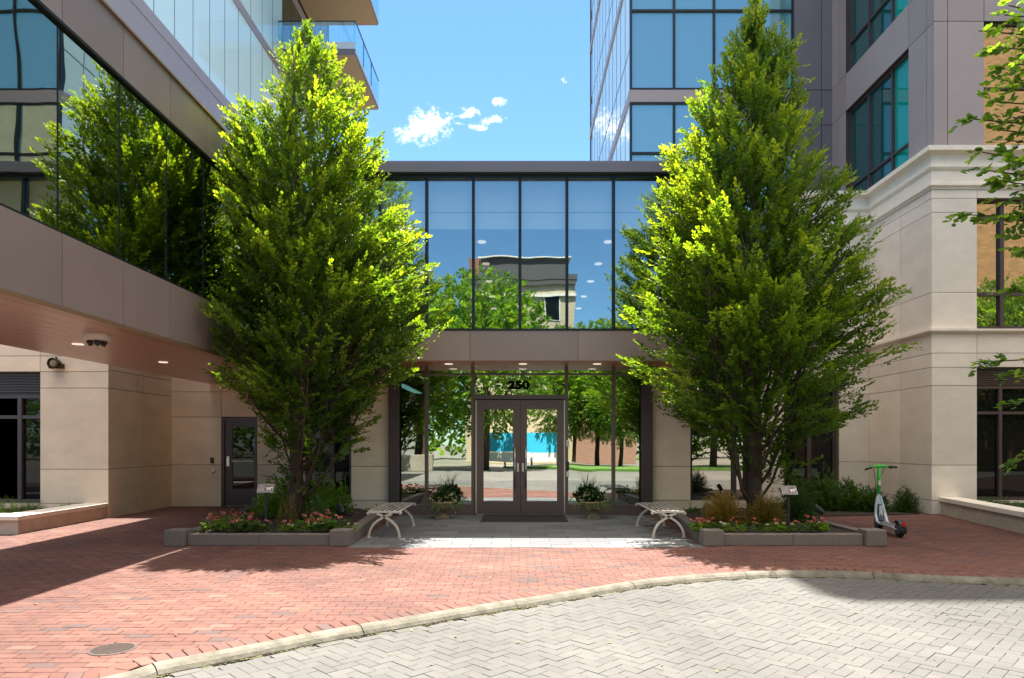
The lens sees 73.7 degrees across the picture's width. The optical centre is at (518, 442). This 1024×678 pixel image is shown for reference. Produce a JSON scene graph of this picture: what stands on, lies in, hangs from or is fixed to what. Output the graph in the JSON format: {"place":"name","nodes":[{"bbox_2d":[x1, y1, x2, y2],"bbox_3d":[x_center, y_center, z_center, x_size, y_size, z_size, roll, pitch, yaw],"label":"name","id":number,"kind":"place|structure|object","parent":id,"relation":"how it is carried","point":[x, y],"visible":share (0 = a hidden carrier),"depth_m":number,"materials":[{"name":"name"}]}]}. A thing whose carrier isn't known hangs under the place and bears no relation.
{"place":"outdoors","nodes":[
{"label":"outdoors","id":0,"kind":"place"},
{"bbox_2d":[329,0,589,392],"label":"sky","id":1,"kind":"structure","parent":0,"point":[460,80],"materials":[{"name":"blue"}]},
{"bbox_2d":[30,546,986,671],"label":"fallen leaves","id":2,"kind":"object","parent":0,"point":[518,641],"visible":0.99,"depth_m":6.33,"materials":[{"name":"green plant"}]},
{"bbox_2d":[0,505,1023,677],"bbox_3d":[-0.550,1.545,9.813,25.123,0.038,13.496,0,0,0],"label":"brick sidewalk","id":3,"kind":"structure","parent":0,"point":[937,543],"depth_m":8.05,"materials":[{"name":"red brick"}]},
{"bbox_2d":[0,503,107,534],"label":"seat wall","id":4,"kind":"structure","parent":3,"relation":"on","point":[17,523],"depth_m":12.15,"materials":[{"name":"stone"}]},
{"bbox_2d":[87,643,136,656],"bbox_3d":[-3.005,1.535,5.047,0.316,0.030,0.316,0,0,0],"label":"manhole cover","id":5,"kind":"object","parent":3,"relation":"on","point":[111,649],"visible":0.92,"depth_m":5.02,"materials":[{"name":"metal"}]},
{"bbox_2d":[0,344,289,517],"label":"limestone annex","id":6,"kind":"object","parent":3,"relation":"on","point":[119,440],"visible":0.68,"depth_m":14.26,"materials":[{"name":"brown stone"}]},
{"bbox_2d":[0,395,39,502],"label":"window","id":7,"kind":"structure","parent":6,"relation":"in","point":[19,414],"depth_m":13.99,"materials":[{"name":"black glass"}]},
{"bbox_2d":[47,356,64,368],"bbox_3d":[-9.297,-1.601,13.693,0.240,0.256,0.195,0,0,0],"label":"wall spotlight","id":8,"kind":"object","parent":6,"relation":"attached to","point":[54,363],"depth_m":13.62,"materials":[{"name":"brown metal"}]},
{"bbox_2d":[0,0,280,383],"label":"glazed wing","id":9,"kind":"structure","parent":6,"relation":"attached to","point":[113,219],"depth_m":8.22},
{"bbox_2d":[83,333,110,347],"bbox_3d":[-5.500,-1.323,8.900,0.320,0.155,0.320,0,0,0],"label":"security camera","id":10,"kind":"object","parent":9,"relation":"attached to","point":[96,340],"visible":1,"depth_m":8.81,"materials":[{"name":"white plastic"}]},
{"bbox_2d":[225,421,254,504],"bbox_3d":[-6.679,0.498,16.364,0.723,2.025,0.092,0,0,0],"label":"side door","id":11,"kind":"structure","parent":6,"relation":"in","point":[239,435],"depth_m":16.38,"materials":[{"name":"grey metal"}]},
{"bbox_2d":[105,0,378,464],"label":"glass tower","id":12,"kind":"structure","parent":3,"relation":"on","point":[210,54],"depth_m":22.34,"materials":[{"name":"grey"}]},
{"bbox_2d":[164,508,384,545],"bbox_3d":[-3.860,1.411,11.825,2.740,0.238,3.550,0,0,0],"label":"planter","id":13,"kind":"object","parent":3,"relation":"on","point":[345,536],"visible":0.53,"depth_m":10.13,"materials":[{"name":"stone"}]},
{"bbox_2d":[198,516,225,532],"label":"begonia plant","id":14,"kind":"object","parent":13,"relation":"in","point":[215,527],"visible":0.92,"depth_m":10.41,"materials":[{"name":"green plant"}]},
{"bbox_2d":[200,513,227,532],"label":"begonia plant","id":15,"kind":"object","parent":13,"relation":"in","point":[210,527],"visible":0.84,"depth_m":10.43,"materials":[{"name":"green plant"}]},
{"bbox_2d":[211,511,234,523],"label":"begonia plant","id":16,"kind":"object","parent":13,"relation":"in","point":[223,513],"visible":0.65,"depth_m":11.34,"materials":[{"name":"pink plant"}]},
{"bbox_2d":[225,509,242,518],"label":"begonia plant","id":17,"kind":"object","parent":13,"relation":"in","point":[231,514],"visible":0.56,"depth_m":11.71,"materials":[{"name":"pink plant"}]},
{"bbox_2d":[223,513,249,531],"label":"begonia plant","id":18,"kind":"object","parent":13,"relation":"in","point":[236,520],"visible":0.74,"depth_m":10.36,"materials":[{"name":"green plant"}]},
{"bbox_2d":[226,518,247,532],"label":"begonia plant","id":19,"kind":"object","parent":13,"relation":"in","point":[234,525],"visible":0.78,"depth_m":10.37,"materials":[{"name":"green plant"}]},
{"bbox_2d":[235,512,248,520],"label":"begonia plant","id":20,"kind":"object","parent":13,"relation":"in","point":[241,514],"visible":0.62,"depth_m":11.49,"materials":[{"name":"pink plant"}]},
{"bbox_2d":[240,505,251,517],"bbox_3d":[-4.681,1.237,11.711,0.205,0.346,0.113,0,0,-31],"label":"ground spotlight","id":21,"kind":"object","parent":13,"relation":"in","point":[244,509],"visible":0.7,"depth_m":11.67,"materials":[{"name":"black plastic"}]},
{"bbox_2d":[235,513,260,532],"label":"begonia plant","id":22,"kind":"object","parent":13,"relation":"in","point":[240,527],"visible":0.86,"depth_m":10.40,"materials":[{"name":"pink plant"}]},
{"bbox_2d":[240,516,261,532],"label":"begonia plant","id":23,"kind":"object","parent":13,"relation":"in","point":[252,522],"visible":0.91,"depth_m":10.43,"materials":[{"name":"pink plant"}]},
{"bbox_2d":[256,484,274,532],"bbox_3d":[-3.859,1.032,10.400,0.244,0.796,0.120,0,0,-4],"label":"planter sign","id":24,"kind":"object","parent":13,"relation":"on","point":[265,489],"visible":0.88,"depth_m":10.41,"materials":[{"name":"black plastic"}]},
{"bbox_2d":[246,478,287,517],"bbox_3d":[-4.321,0.987,11.889,0.825,0.760,0.798,0,0,-38],"label":"leafy shrub","id":25,"kind":"object","parent":13,"relation":"on","point":[272,510],"visible":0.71,"depth_m":11.81,"materials":[{"name":"green plant"}]},
{"bbox_2d":[259,519,279,532],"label":"begonia plant","id":26,"kind":"object","parent":13,"relation":"in","point":[264,526],"visible":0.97,"depth_m":10.39,"materials":[{"name":"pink plant"}]},
{"bbox_2d":[276,520,297,532],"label":"begonia plant","id":27,"kind":"object","parent":13,"relation":"in","point":[281,527],"visible":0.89,"depth_m":10.41,"materials":[{"name":"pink plant"}]},
{"bbox_2d":[274,493,301,526],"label":"feathery shrub","id":28,"kind":"object","parent":13,"relation":"on","point":[287,514],"visible":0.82,"depth_m":10.89,"materials":[{"name":"green plant"}]},
{"bbox_2d":[273,481,309,517],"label":"leafy shrub","id":29,"kind":"object","parent":13,"relation":"on","point":[285,490],"visible":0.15,"depth_m":12.12,"materials":[{"name":"green plant"}]},
{"bbox_2d":[287,514,314,532],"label":"begonia plant","id":30,"kind":"object","parent":13,"relation":"in","point":[299,522],"visible":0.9,"depth_m":10.42,"materials":[{"name":"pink plant"}]},
{"bbox_2d":[300,517,315,532],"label":"begonia plant","id":31,"kind":"object","parent":13,"relation":"in","point":[307,525],"visible":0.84,"depth_m":10.39,"materials":[{"name":"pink plant"}]},
{"bbox_2d":[304,511,326,524],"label":"begonia plant","id":32,"kind":"object","parent":13,"relation":"in","point":[314,513],"visible":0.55,"depth_m":10.91,"materials":[{"name":"pink plant"}]},
{"bbox_2d":[303,489,337,520],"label":"feathery shrub","id":33,"kind":"object","parent":13,"relation":"on","point":[317,505],"visible":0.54,"depth_m":11.18,"materials":[{"name":"green plant"}]},
{"bbox_2d":[303,476,339,516],"bbox_3d":[-3.569,0.986,12.194,0.797,0.789,0.772,0,0,-21],"label":"leafy shrub","id":34,"kind":"object","parent":13,"relation":"on","point":[321,490],"visible":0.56,"depth_m":12.11,"materials":[{"name":"green plant"}]},
{"bbox_2d":[313,509,335,524],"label":"begonia plant","id":35,"kind":"object","parent":13,"relation":"in","point":[320,514],"visible":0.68,"depth_m":10.98,"materials":[{"name":"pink plant"}]},
{"bbox_2d":[197,18,452,520],"bbox_3d":[-3.149,-2.896,11.524,4.021,8.522,3.749,0,0,0],"label":"hornbeam tree","id":36,"kind":"object","parent":13,"relation":"in","point":[314,226],"visible":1,"depth_m":10.87,"materials":[{"name":"green plant"}]},
{"bbox_2d":[313,515,337,532],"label":"begonia plant","id":37,"kind":"object","parent":13,"relation":"in","point":[326,520],"visible":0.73,"depth_m":10.38,"materials":[{"name":"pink plant"}]},
{"bbox_2d":[314,516,340,532],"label":"begonia plant","id":38,"kind":"object","parent":13,"relation":"in","point":[319,519],"visible":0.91,"depth_m":10.36,"materials":[{"name":"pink plant"}]},
{"bbox_2d":[336,503,344,515],"bbox_3d":[-3.108,1.237,11.906,0.115,0.346,0.205,0,0,-38],"label":"ground spotlight","id":39,"kind":"object","parent":13,"relation":"in","point":[340,508],"visible":0.86,"depth_m":11.87,"materials":[{"name":"black plastic"}]},
{"bbox_2d":[328,514,353,531],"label":"begonia plant","id":40,"kind":"object","parent":13,"relation":"in","point":[332,524],"visible":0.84,"depth_m":10.41,"materials":[{"name":"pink plant"}]},
{"bbox_2d":[324,477,358,515],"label":"leafy shrub","id":41,"kind":"object","parent":13,"relation":"on","point":[342,497],"visible":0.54,"depth_m":12.36,"materials":[{"name":"green plant"}]},
{"bbox_2d":[344,522,359,529],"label":"white begonia plant","id":42,"kind":"object","parent":13,"relation":"in","point":[353,525],"visible":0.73,"depth_m":10.39,"materials":[{"name":"green plant"}]},
{"bbox_2d":[21,567,1023,677],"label":"brick border course","id":43,"kind":"object","parent":3,"relation":"on","point":[116,668],"visible":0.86,"depth_m":6.04,"materials":[{"name":"red ceramic"}]},
{"bbox_2d":[278,160,778,514],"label":"entrance pavilion","id":44,"kind":"structure","parent":3,"relation":"on","point":[535,277],"depth_m":14.42,"materials":[{"name":"glass"}]},
{"bbox_2d":[307,373,351,499],"bbox_3d":[-4.059,-0.185,14.684,0.982,2.830,0.112,0,0,0],"label":"window","id":45,"kind":"structure","parent":44,"relation":"in","point":[342,469],"depth_m":14.69,"materials":[{"name":"black glass"}]},
{"bbox_2d":[475,400,519,513],"bbox_3d":[-0.445,0.302,14.368,0.939,2.396,0.124,0,0,0],"label":"door","id":46,"kind":"structure","parent":44,"relation":"in","point":[497,422],"depth_m":14.40,"materials":[{"name":"grey metal"}]},
{"bbox_2d":[520,400,564,513],"bbox_3d":[0.502,0.302,14.368,0.939,2.396,0.124,0,0,0],"label":"door","id":47,"kind":"structure","parent":44,"relation":"in","point":[542,422],"depth_m":14.40,"materials":[{"name":"clear glass"}]},
{"bbox_2d":[689,368,746,499],"bbox_3d":[4.274,-0.185,14.684,1.252,2.830,0.112,0,0,0],"label":"window","id":48,"kind":"structure","parent":44,"relation":"in","point":[710,468],"depth_m":14.69,"materials":[{"name":"glass"}]},
{"bbox_2d":[665,508,886,545],"bbox_3d":[4.070,1.411,11.825,2.700,0.238,3.550,0,0,0],"label":"planter","id":49,"kind":"object","parent":3,"relation":"on","point":[839,534],"visible":0.56,"depth_m":10.13,"materials":[{"name":"stone"}]},
{"bbox_2d":[683,506,700,513],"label":"plant","id":50,"kind":"object","parent":49,"relation":"in","point":[689,509],"visible":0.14,"depth_m":13.15,"materials":[{"name":"green plant"}]},
{"bbox_2d":[688,518,707,529],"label":"begonia plant","id":51,"kind":"object","parent":49,"relation":"in","point":[692,524],"visible":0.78,"depth_m":10.44,"materials":[{"name":"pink plant"}]},
{"bbox_2d":[690,517,710,529],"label":"begonia plant","id":52,"kind":"object","parent":49,"relation":"in","point":[699,520],"visible":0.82,"depth_m":10.38,"materials":[{"name":"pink plant"}]},
{"bbox_2d":[703,517,721,528],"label":"begonia plant","id":53,"kind":"object","parent":49,"relation":"in","point":[708,521],"visible":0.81,"depth_m":10.39,"materials":[{"name":"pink plant"}]},
{"bbox_2d":[697,485,748,524],"bbox_3d":[3.339,1.024,11.223,0.863,0.730,0.682,0,0,0],"label":"feathery shrub","id":54,"kind":"object","parent":49,"relation":"on","point":[722,510],"visible":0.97,"depth_m":11.14,"materials":[{"name":"yellow plant"}]},
{"bbox_2d":[718,521,732,532],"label":"white begonia plant","id":55,"kind":"object","parent":49,"relation":"in","point":[722,527],"visible":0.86,"depth_m":10.38,"materials":[{"name":"green plant"}]},
{"bbox_2d":[725,517,745,532],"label":"begonia plant","id":56,"kind":"object","parent":49,"relation":"in","point":[738,527],"visible":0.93,"depth_m":10.41,"materials":[{"name":"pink plant"}]},
{"bbox_2d":[742,517,764,532],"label":"begonia plant","id":57,"kind":"object","parent":49,"relation":"in","point":[754,526],"visible":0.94,"depth_m":10.39,"materials":[{"name":"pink plant"}]},
{"bbox_2d":[741,488,786,526],"bbox_3d":[3.976,1.050,11.000,0.851,0.656,0.696,0,0,0],"label":"feathery shrub","id":58,"kind":"object","parent":49,"relation":"on","point":[766,512],"visible":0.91,"depth_m":10.94,"materials":[{"name":"yellow plant"}]},
{"bbox_2d":[759,523,774,532],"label":"white begonia plant","id":59,"kind":"object","parent":49,"relation":"in","point":[765,527],"visible":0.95,"depth_m":10.39,"materials":[{"name":"green plant"}]},
{"bbox_2d":[616,0,922,520],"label":"hornbeam tree","id":60,"kind":"object","parent":49,"relation":"in","point":[749,158],"visible":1,"depth_m":10.80,"materials":[{"name":"green plant"}]},
{"bbox_2d":[767,518,786,532],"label":"begonia plant","id":61,"kind":"object","parent":49,"relation":"in","point":[776,519],"visible":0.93,"depth_m":10.38,"materials":[{"name":"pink plant"}]},
{"bbox_2d":[771,522,786,532],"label":"white begonia plant","id":62,"kind":"object","parent":49,"relation":"in","point":[778,529],"visible":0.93,"depth_m":10.38,"materials":[{"name":"green plant"}]},
{"bbox_2d":[778,522,797,532],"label":"white begonia plant","id":63,"kind":"object","parent":49,"relation":"in","point":[791,524],"visible":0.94,"depth_m":10.37,"materials":[{"name":"green plant"}]},
{"bbox_2d":[780,486,797,532],"bbox_3d":[4.127,1.047,10.430,0.237,0.766,0.120,0,0,4],"label":"planter sign","id":64,"kind":"object","parent":49,"relation":"in","point":[788,491],"visible":0.92,"depth_m":10.44,"materials":[{"name":"black plastic"}]},
{"bbox_2d":[789,520,807,532],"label":"begonia plant","id":65,"kind":"object","parent":49,"relation":"in","point":[798,530],"visible":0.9,"depth_m":10.42,"materials":[{"name":"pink plant"}]},
{"bbox_2d":[779,480,824,522],"bbox_3d":[4.690,1.001,11.408,0.873,0.743,0.698,0,0,0],"label":"feathery shrub","id":66,"kind":"object","parent":49,"relation":"on","point":[798,511],"visible":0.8,"depth_m":11.32,"materials":[{"name":"green plant"}]},
{"bbox_2d":[796,514,821,532],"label":"begonia plant","id":67,"kind":"object","parent":49,"relation":"in","point":[808,528],"visible":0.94,"depth_m":10.37,"materials":[{"name":"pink plant"}]},
{"bbox_2d":[810,519,824,532],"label":"begonia plant","id":68,"kind":"object","parent":49,"relation":"in","point":[821,520],"visible":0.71,"depth_m":10.42,"materials":[{"name":"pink plant"}]},
{"bbox_2d":[804,516,831,532],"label":"begonia plant","id":69,"kind":"object","parent":49,"relation":"in","point":[824,523],"visible":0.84,"depth_m":10.40,"materials":[{"name":"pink plant"}]},
{"bbox_2d":[814,504,824,520],"bbox_3d":[5.184,1.237,11.812,0.205,0.346,0.115,0,0,39],"label":"ground spotlight","id":70,"kind":"object","parent":49,"relation":"in","point":[819,512],"visible":0.66,"depth_m":11.77,"materials":[{"name":"black plastic"}]},
{"bbox_2d":[811,521,829,532],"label":"white begonia plant","id":71,"kind":"object","parent":49,"relation":"in","point":[817,528],"visible":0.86,"depth_m":10.38,"materials":[{"name":"green plant"}]},
{"bbox_2d":[590,0,1022,495],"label":"glass tower","id":72,"kind":"structure","parent":3,"relation":"on","point":[651,61],"depth_m":19.43,"materials":[{"name":"blue glass"}]},
{"bbox_2d":[629,0,793,327],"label":"tower window frame","id":73,"kind":"structure","parent":72,"relation":"in","point":[631,10],"depth_m":19.38,"materials":[{"name":"black metal"}]},
{"bbox_2d":[772,503,918,516],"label":"bed mulch","id":74,"kind":"object","parent":3,"relation":"on","point":[829,513],"visible":0.29,"depth_m":14.51,"materials":[{"name":"brown soil"}]},
{"bbox_2d":[775,469,821,510],"bbox_3d":[6.345,1.095,15.404,1.126,1.018,1.111,0,0,0],"label":"laurel shrub","id":75,"kind":"object","parent":74,"relation":"on","point":[804,482],"visible":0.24,"depth_m":15.32,"materials":[{"name":"green plant"}]},
{"bbox_2d":[806,462,846,510],"bbox_3d":[6.909,1.015,15.314,1.008,1.215,0.945,0,0,18],"label":"laurel shrub","id":76,"kind":"object","parent":74,"relation":"on","point":[825,495],"visible":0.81,"depth_m":15.17,"materials":[{"name":"green plant"}]},
{"bbox_2d":[830,476,868,512],"bbox_3d":[7.355,1.164,15.190,0.958,0.854,0.961,0,0,-34],"label":"laurel shrub","id":77,"kind":"object","parent":74,"relation":"on","point":[852,491],"visible":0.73,"depth_m":15.03,"materials":[{"name":"green plant"}]},
{"bbox_2d":[854,485,892,511],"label":"laurel shrub","id":78,"kind":"object","parent":74,"relation":"on","point":[869,500],"visible":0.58,"depth_m":14.88,"materials":[{"name":"green plant"}]},
{"bbox_2d":[888,485,920,512],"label":"shrub","id":79,"kind":"object","parent":74,"relation":"on","point":[906,498],"visible":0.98,"depth_m":14.80,"materials":[{"name":"green plant"}]},
{"bbox_2d":[864,464,906,536],"bbox_3d":[6.120,0.958,11.453,0.527,1.154,1.162,0,0,21],"label":"electric scooter","id":80,"kind":"object","parent":3,"relation":"on","point":[899,527],"visible":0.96,"depth_m":11.78,"materials":[{"name":"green metal"}]},
{"bbox_2d":[761,0,1023,513],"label":"stone building","id":81,"kind":"structure","parent":3,"relation":"on","point":[908,76],"depth_m":14.77,"materials":[{"name":"limestone"},{"name":"dark bronze"},{"name":"glass"}]},
{"bbox_2d":[784,381,835,490],"bbox_3d":[7.328,-0.185,17.284,1.376,2.830,0.112,0,0,0],"label":"window","id":82,"kind":"structure","parent":81,"relation":"in","point":[811,450],"depth_m":17.29,"materials":[{"name":"black glass"}]},
{"bbox_2d":[849,52,908,190],"bbox_3d":[9.044,-7.555,17.100,0.112,2.910,3.000,0,0,0],"label":"window","id":83,"kind":"structure","parent":81,"relation":"in","point":[879,123],"depth_m":17.05,"materials":[{"name":"teal glass"}]},
{"bbox_2d":[849,0,908,70],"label":"window","id":84,"kind":"structure","parent":81,"relation":"in","point":[868,19],"depth_m":17.73,"materials":[{"name":"teal glass"}]},
{"bbox_2d":[976,200,1023,328],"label":"window","id":85,"kind":"structure","parent":81,"relation":"in","point":[996,271],"depth_m":14.69,"materials":[{"name":"brown metal"}]},
{"bbox_2d":[977,386,1023,499],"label":"window","id":86,"kind":"structure","parent":81,"relation":"in","point":[1000,432],"depth_m":14.69,"materials":[{"name":"black glass"}]},
{"bbox_2d":[984,23,1023,144],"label":"window","id":87,"kind":"structure","parent":81,"relation":"in","point":[1000,59],"depth_m":14.77,"materials":[{"name":"orange glass"}]},
{"bbox_2d":[939,497,1023,533],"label":"garden wall","id":88,"kind":"structure","parent":3,"relation":"on","point":[1005,517],"depth_m":12.68,"materials":[{"name":"stone"}]},
{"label":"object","id":89,"kind":"structure","parent":3,"relation":"on","visible":0},
{"bbox_2d":[0,494,37,512],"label":"juniper","id":90,"kind":"object","parent":89,"relation":"on","point":[11,506],"visible":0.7,"depth_m":12.62,"materials":[{"name":"green plant"}]},
{"bbox_2d":[9,499,46,511],"bbox_3d":[-9.303,1.228,12.991,0.853,0.350,0.723,0,0,12],"label":"juniper","id":91,"kind":"object","parent":89,"relation":"on","point":[33,504],"visible":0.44,"depth_m":12.98,"materials":[{"name":"green plant"}]},
{"bbox_2d":[346,515,706,547],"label":"entrance paving","id":92,"kind":"structure","parent":0,"point":[431,527],"depth_m":11.32,"materials":[{"name":"grey stone"}]},
{"bbox_2d":[366,502,415,537],"bbox_3d":[-2.160,1.310,11.700,0.563,0.438,1.536,0,0,0],"label":"bench","id":93,"kind":"object","parent":92,"relation":"on","point":[398,504],"visible":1,"depth_m":11.12,"materials":[{"name":"beige paint"}]},
{"bbox_2d":[425,474,465,518],"bbox_3d":[-1.469,1.074,13.738,0.789,0.904,0.827,0,0,16],"label":"flower urn","id":94,"kind":"object","parent":92,"relation":"on","point":[441,502],"visible":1,"depth_m":13.62,"materials":[{"name":"beige stone"}]},
{"bbox_2d":[480,514,568,521],"bbox_3d":[0.103,1.518,13.752,1.703,0.013,1.276,0,0,0],"label":"doormat","id":95,"kind":"object","parent":92,"relation":"on","point":[523,518],"visible":1,"depth_m":13.58,"materials":[{"name":"black rubber"}]},
{"bbox_2d":[573,473,610,518],"bbox_3d":[1.484,1.071,13.707,0.828,0.910,0.733,0,0,0],"label":"flower urn","id":96,"kind":"object","parent":92,"relation":"on","point":[592,502],"visible":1,"depth_m":13.62,"materials":[{"name":"beige stone"}]},
{"bbox_2d":[635,502,685,537],"bbox_3d":[2.400,1.310,11.700,0.563,0.438,1.536,0,0,0],"label":"bench","id":97,"kind":"object","parent":92,"relation":"on","point":[651,508],"visible":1,"depth_m":11.14,"materials":[{"name":"beige paint"}]},
{"bbox_2d":[161,578,984,677],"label":"driveway base","id":98,"kind":"object","parent":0,"point":[459,621],"visible":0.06,"depth_m":6.07,"materials":[{"name":"grey concrete"}]},
{"bbox_2d":[101,570,1023,677],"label":"curb","id":99,"kind":"structure","parent":98,"relation":"on","point":[200,660],"depth_m":6.23,"materials":[{"name":"concrete"}]},
{"bbox_2d":[155,577,1023,677],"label":"driveway pavers","id":100,"kind":"object","parent":98,"relation":"on","point":[889,629],"visible":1,"depth_m":5.47,"materials":[{"name":"grey concrete"}]},
{"bbox_2d":[153,576,1009,677],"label":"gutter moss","id":101,"kind":"object","parent":100,"relation":"on","point":[524,608],"visible":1,"depth_m":6.43,"materials":[{"name":"green plant"}]},
{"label":"bed","id":102,"kind":"structure","parent":0,"visible":0},
{"bbox_2d":[943,0,1023,474],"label":"linden tree","id":103,"kind":"object","parent":102,"relation":"on","point":[1014,163],"visible":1,"depth_m":9.41,"materials":[{"name":"green plant"}]},
{"bbox_2d":[977,495,1020,505],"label":"hedge plant","id":104,"kind":"object","parent":102,"relation":"on","point":[991,501],"visible":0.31,"depth_m":13.58,"materials":[{"name":"green plant"}]},
{"bbox_2d":[1006,501,1023,507],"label":"hedge plant","id":105,"kind":"object","parent":102,"relation":"on","point":[1021,506],"visible":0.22,"depth_m":12.72,"materials":[{"name":"green plant"}]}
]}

